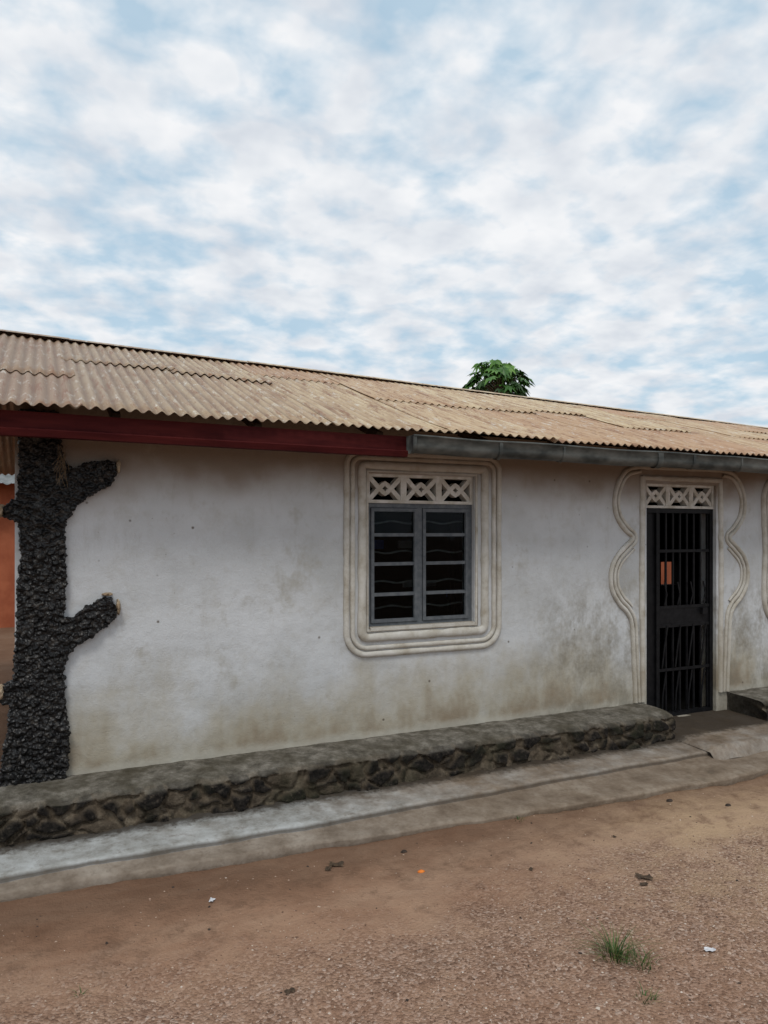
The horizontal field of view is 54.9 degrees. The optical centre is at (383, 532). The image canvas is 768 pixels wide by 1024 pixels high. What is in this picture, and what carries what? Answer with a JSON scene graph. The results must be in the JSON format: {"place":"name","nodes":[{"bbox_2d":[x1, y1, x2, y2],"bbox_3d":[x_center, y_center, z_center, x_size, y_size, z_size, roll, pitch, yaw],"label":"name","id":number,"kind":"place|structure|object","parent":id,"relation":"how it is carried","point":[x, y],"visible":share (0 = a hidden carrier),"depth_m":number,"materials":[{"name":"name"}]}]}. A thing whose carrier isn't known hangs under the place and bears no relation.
{"place":"outdoors","nodes":[
{"label":"outdoors","id":0,"kind":"place"},
{"bbox_2d":[0,627,767,1023],"bbox_3d":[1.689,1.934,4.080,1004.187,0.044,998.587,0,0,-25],"label":"ground","id":1,"kind":"structure","parent":0,"point":[406,911],"depth_m":3.60,"materials":[{"name":"red soil"}]},
{"bbox_2d":[0,474,14,627],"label":"red clay house","id":2,"kind":"structure","parent":1,"relation":"on","point":[7,561],"depth_m":15.01,"materials":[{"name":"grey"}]},
{"bbox_2d":[284,988,294,993],"bbox_3d":[-0.397,1.929,3.112,0.046,0.007,0.031,0,0,-26],"label":"dry leaf","id":3,"kind":"object","parent":1,"relation":"on","point":[286,991],"visible":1,"depth_m":3.11,"materials":[{"name":"brown plant"}]},
{"bbox_2d":[329,861,343,866],"bbox_3d":[-0.276,1.929,4.304,0.091,0.014,0.061,0,0,-3],"label":"dry leaf","id":4,"kind":"object","parent":1,"relation":"on","point":[340,863],"visible":1,"depth_m":4.30,"materials":[{"name":"brown plant"}]},
{"bbox_2d":[0,703,677,846],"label":"rubble plinth","id":5,"kind":"structure","parent":1,"relation":"on","point":[85,804],"depth_m":5.15,"materials":[{"name":"grey stone"}]},
{"bbox_2d":[0,408,116,786],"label":"roughcast tree relief","id":6,"kind":"object","parent":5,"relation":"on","point":[39,509],"visible":0.9,"depth_m":4.71},
{"bbox_2d":[0,459,120,699],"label":"broken edges","id":7,"kind":"object","parent":6,"relation":"on","point":[118,466],"visible":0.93,"depth_m":4.88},
{"bbox_2d":[52,446,68,486],"bbox_3d":[-2.057,-0.423,4.704,0.102,0.275,0.018,0,0,-25],"label":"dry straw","id":8,"kind":"object","parent":6,"relation":"attached to","point":[64,466],"visible":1,"depth_m":4.71,"materials":[{"name":"brown plant"}]},
{"bbox_2d":[15,402,767,775],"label":"front wall","id":9,"kind":"structure","parent":1,"relation":"on","point":[217,572],"depth_m":5.48,"materials":[{"name":"paint"}]},
{"bbox_2d":[0,331,767,475],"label":"roof","id":10,"kind":"structure","parent":9,"relation":"on","point":[50,371],"depth_m":6.41,"materials":[{"name":"metal"}]},
{"bbox_2d":[0,410,405,449],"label":"fascia board","id":11,"kind":"object","parent":10,"relation":"attached to","point":[39,420],"visible":0.89,"depth_m":4.74,"materials":[{"name":"red wood"}]},
{"bbox_2d":[0,427,407,457],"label":"fascia lip","id":12,"kind":"object","parent":11,"relation":"attached to","point":[94,436],"visible":1,"depth_m":4.72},
{"bbox_2d":[0,329,767,427],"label":"ridge cap","id":13,"kind":"object","parent":10,"relation":"on","point":[160,351],"visible":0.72,"depth_m":8.21,"materials":[{"name":"metal"}]},
{"bbox_2d":[107,372,767,458],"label":"rafters","id":14,"kind":"object","parent":10,"relation":"attached to","point":[254,422],"visible":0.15,"depth_m":5.82,"materials":[{"name":"brown wood"}]},
{"bbox_2d":[414,434,767,473],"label":"gutter","id":15,"kind":"object","parent":10,"relation":"attached to","point":[448,446],"visible":0.99,"depth_m":5.93,"materials":[{"name":"grey metal"}]},
{"bbox_2d":[374,520,462,609],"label":"burglar bars","id":16,"kind":"object","parent":9,"relation":"attached to","point":[451,603],"visible":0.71,"depth_m":6.02,"materials":[{"name":"black metal"}]},
{"bbox_2d":[369,503,471,626],"bbox_3d":[0.289,0.260,5.980,0.960,0.980,0.055,0,0,-25],"label":"window frame","id":17,"kind":"object","parent":9,"relation":"in","point":[418,563],"visible":0.87,"depth_m":5.96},
{"bbox_2d":[369,473,472,504],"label":"window breeze blocks","id":18,"kind":"structure","parent":9,"relation":"in","point":[437,485],"depth_m":5.97,"materials":[{"name":"beige concrete"}]},
{"bbox_2d":[369,621,474,630],"bbox_3d":[0.310,0.751,5.934,0.940,0.026,0.064,0,0,-25],"label":"window sill","id":19,"kind":"structure","parent":9,"relation":"attached to","point":[414,626],"depth_m":5.91,"materials":[{"name":"beige concrete"}]},
{"bbox_2d":[343,453,501,656],"bbox_3d":[0.334,0.165,5.942,1.434,1.615,0.082,0,0,-25],"label":"window moulding","id":20,"kind":"object","parent":9,"relation":"attached to","point":[447,465],"depth_m":5.88,"materials":[{"name":"beige concrete"}]},
{"bbox_2d":[646,508,712,715],"bbox_3d":[2.845,0.772,7.159,0.910,1.995,0.070,0,0,-25],"label":"security door","id":21,"kind":"structure","parent":9,"relation":"attached to","point":[678,615],"depth_m":7.15,"materials":[{"name":"black metal"}]},
{"bbox_2d":[609,466,749,702],"bbox_3d":[2.875,0.473,7.098,1.825,2.217,0.032,0,0,-25],"label":"door moulding","id":22,"kind":"object","parent":9,"relation":"attached to","point":[622,601],"depth_m":6.89,"materials":[{"name":"beige paint"}]},
{"bbox_2d":[646,483,713,508],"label":"door breeze blocks","id":23,"kind":"structure","parent":9,"relation":"in","point":[664,496],"depth_m":7.16,"materials":[{"name":"beige concrete"}]},
{"bbox_2d":[761,480,767,617],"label":"window moulding","id":24,"kind":"object","parent":9,"relation":"attached to","point":[764,525],"depth_m":7.56,"materials":[{"name":"beige concrete"}]},
{"bbox_2d":[462,359,534,395],"bbox_3d":[2.148,-0.632,13.982,1.461,5.271,1.366,0,0,-25],"label":"papaya tree","id":25,"kind":"object","parent":1,"relation":"on","point":[497,374],"visible":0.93,"depth_m":13.77,"materials":[{"name":"green plant"}]},
{"bbox_2d":[567,917,663,967],"bbox_3d":[1.042,1.858,3.358,0.451,0.144,0.384,0,0,19],"label":"grass tuft","id":26,"kind":"object","parent":1,"relation":"on","point":[617,953],"visible":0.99,"depth_m":3.36,"materials":[{"name":"green plant"}]},
{"bbox_2d":[616,935,662,973],"bbox_3d":[1.138,1.894,3.312,0.241,0.084,0.249,0,0,38],"label":"grass tuft","id":27,"kind":"object","parent":1,"relation":"on","point":[648,962],"visible":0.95,"depth_m":3.32,"materials":[{"name":"green plant"}]},
{"bbox_2d":[635,872,652,879],"bbox_3d":[1.450,1.918,4.124,0.093,0.013,0.060,0,0,10],"label":"dry leaf","id":28,"kind":"object","parent":1,"relation":"on","point":[648,876],"visible":1,"depth_m":4.12,"materials":[{"name":"brown plant"}]},
{"bbox_2d":[635,982,664,1004],"bbox_3d":[1.097,1.901,3.034,0.129,0.051,0.143,0,0,28],"label":"grass tuft","id":29,"kind":"object","parent":1,"relation":"on","point":[649,996],"visible":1,"depth_m":3.05,"materials":[{"name":"green plant"}]},
{"bbox_2d":[661,562,670,583],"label":"clay yard wall","id":30,"kind":"structure","parent":1,"relation":"on","point":[668,572],"depth_m":17.76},
{"bbox_2d":[648,502,699,627],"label":"wall","id":31,"kind":"structure","parent":1,"relation":"on","point":[682,555],"depth_m":13.89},
{"bbox_2d":[703,947,715,951],"bbox_3d":[1.502,1.923,3.409,0.055,0.008,0.034,0,0,-4],"label":"paper scrap","id":32,"kind":"object","parent":1,"relation":"on","point":[709,949],"visible":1,"depth_m":3.41,"materials":[{"name":"white paper"}]},
{"bbox_2d":[727,686,767,719],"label":"rubble plinth beyond door","id":33,"kind":"structure","parent":1,"relation":"on","point":[752,702],"depth_m":7.19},
{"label":"side walls","id":34,"kind":"object","parent":1,"relation":"on","visible":0},
{"bbox_2d":[370,479,698,710],"bbox_3d":[3.887,0.550,10.448,15.750,2.500,4.800,0,0,-25],"label":"interior","id":35,"kind":"object","parent":34,"relation":"attached to","point":[396,573],"visible":0.09,"depth_m":9.44,"materials":[{"name":"black"}]},
{"bbox_2d":[374,540,446,596],"bbox_3d":[0.294,0.343,6.824,1.053,0.545,0.209,0,0,-22],"label":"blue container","id":36,"kind":"object","parent":35,"relation":"on","point":[378,544],"visible":0.29,"depth_m":6.64,"materials":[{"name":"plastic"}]},
{"bbox_2d":[374,601,457,618],"bbox_3d":[0.260,0.870,6.565,1.800,0.500,0.027,0,0,-25],"label":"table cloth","id":37,"kind":"object","parent":35,"relation":"attached to","point":[394,612],"visible":0.12,"depth_m":6.54,"materials":[{"name":"fabric"}]},
{"bbox_2d":[398,541,435,586],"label":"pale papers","id":38,"kind":"object","parent":35,"relation":"in","point":[404,544],"visible":0.61,"depth_m":6.99,"materials":[{"name":"paper"}]},
{"bbox_2d":[447,496,461,614],"bbox_3d":[0.650,0.160,6.437,0.200,1.120,0.065,0,0,-25],"label":"curtain","id":39,"kind":"object","parent":35,"relation":"hanging from","point":[454,544],"visible":0.42,"depth_m":6.40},
{"bbox_2d":[373,477,699,490],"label":"ceiling","id":40,"kind":"structure","parent":34,"relation":"attached to","point":[650,488],"depth_m":11.56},
{"bbox_2d":[0,740,767,901],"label":"concrete path","id":41,"kind":"structure","parent":0,"point":[209,840],"depth_m":4.84,"materials":[{"name":"grey concrete"}]},
{"bbox_2d":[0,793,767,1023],"bbox_3d":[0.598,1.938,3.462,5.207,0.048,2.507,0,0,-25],"label":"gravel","id":42,"kind":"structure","parent":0,"point":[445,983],"depth_m":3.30,"materials":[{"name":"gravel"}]},
{"bbox_2d":[0,0,767,426],"label":"sky","id":43,"kind":"structure","parent":0,"point":[570,194],"materials":[{"name":"blue"}]},
{"bbox_2d":[406,435,742,471],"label":"gutter brackets","id":44,"kind":"object","parent":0,"point":[411,444],"visible":0.7,"depth_m":5.60,"materials":[{"name":"grey metal"}]},
{"bbox_2d":[673,710,767,759],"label":"door step","id":45,"kind":"object","parent":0,"point":[723,734],"depth_m":6.57,"materials":[{"name":"concrete"}]}
]}

